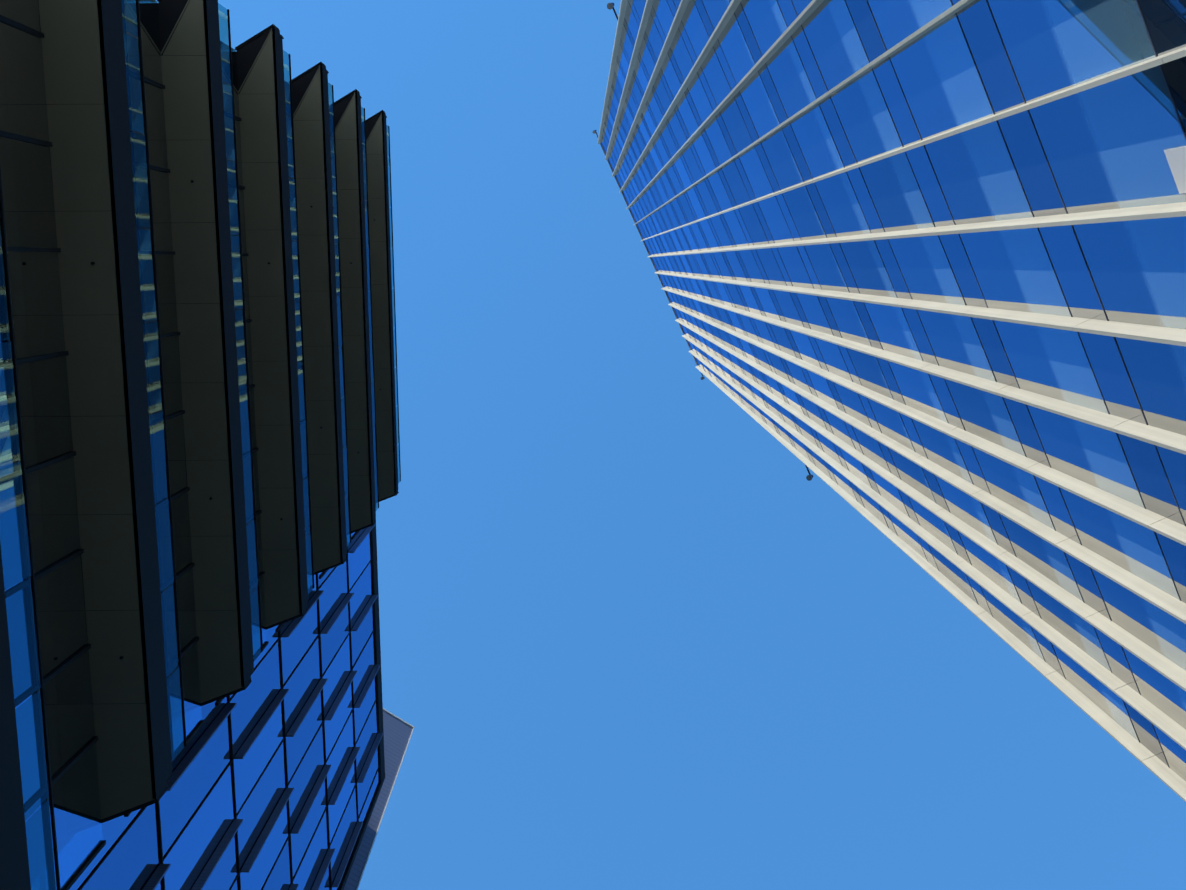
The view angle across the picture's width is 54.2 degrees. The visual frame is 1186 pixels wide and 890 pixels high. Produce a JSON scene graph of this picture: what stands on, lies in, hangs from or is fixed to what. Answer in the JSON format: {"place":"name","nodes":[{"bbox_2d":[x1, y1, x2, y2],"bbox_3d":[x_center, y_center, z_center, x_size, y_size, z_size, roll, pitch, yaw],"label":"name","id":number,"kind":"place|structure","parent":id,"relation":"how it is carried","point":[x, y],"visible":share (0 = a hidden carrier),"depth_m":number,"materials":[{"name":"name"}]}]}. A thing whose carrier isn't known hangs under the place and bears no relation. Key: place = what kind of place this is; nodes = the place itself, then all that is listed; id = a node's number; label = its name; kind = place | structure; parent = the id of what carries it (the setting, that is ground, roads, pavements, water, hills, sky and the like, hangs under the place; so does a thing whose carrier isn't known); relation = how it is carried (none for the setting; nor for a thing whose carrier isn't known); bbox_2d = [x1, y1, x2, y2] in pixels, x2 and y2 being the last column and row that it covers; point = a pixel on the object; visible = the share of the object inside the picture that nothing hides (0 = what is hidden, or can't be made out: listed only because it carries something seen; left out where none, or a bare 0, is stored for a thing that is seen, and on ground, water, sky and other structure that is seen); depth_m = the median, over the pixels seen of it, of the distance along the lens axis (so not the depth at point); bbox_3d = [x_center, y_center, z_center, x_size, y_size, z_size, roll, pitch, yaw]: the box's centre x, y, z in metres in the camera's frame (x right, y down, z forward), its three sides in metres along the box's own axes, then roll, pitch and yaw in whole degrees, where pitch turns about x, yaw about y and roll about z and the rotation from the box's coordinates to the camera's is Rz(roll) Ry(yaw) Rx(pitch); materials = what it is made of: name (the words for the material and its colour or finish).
{"place":"outdoors","nodes":[
{"label":"outdoors","id":0,"kind":"place"},
{"bbox_2d":[0,0,400,889],"bbox_3d":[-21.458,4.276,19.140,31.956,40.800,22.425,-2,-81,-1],"label":"building","id":1,"kind":"structure","parent":0,"point":[200,472],"depth_m":17.89,"materials":[{"name":"blue"}]},
{"bbox_2d":[344,708,413,889],"bbox_3d":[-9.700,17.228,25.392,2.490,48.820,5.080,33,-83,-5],"label":"building","id":2,"kind":"structure","parent":0,"point":[398,731],"depth_m":44.07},
{"bbox_2d":[156,0,1185,889],"label":"sky","id":3,"kind":"structure","parent":0,"point":[628,641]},
{"label":"ground","id":4,"kind":"structure","parent":0,"visible":0},
{"bbox_2d":[593,0,1185,801],"bbox_3d":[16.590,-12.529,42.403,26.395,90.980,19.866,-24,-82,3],"label":"skyscraper","id":5,"kind":"structure","parent":4,"relation":"on","point":[919,268],"depth_m":18.69,"materials":[{"name":"blue glass"}]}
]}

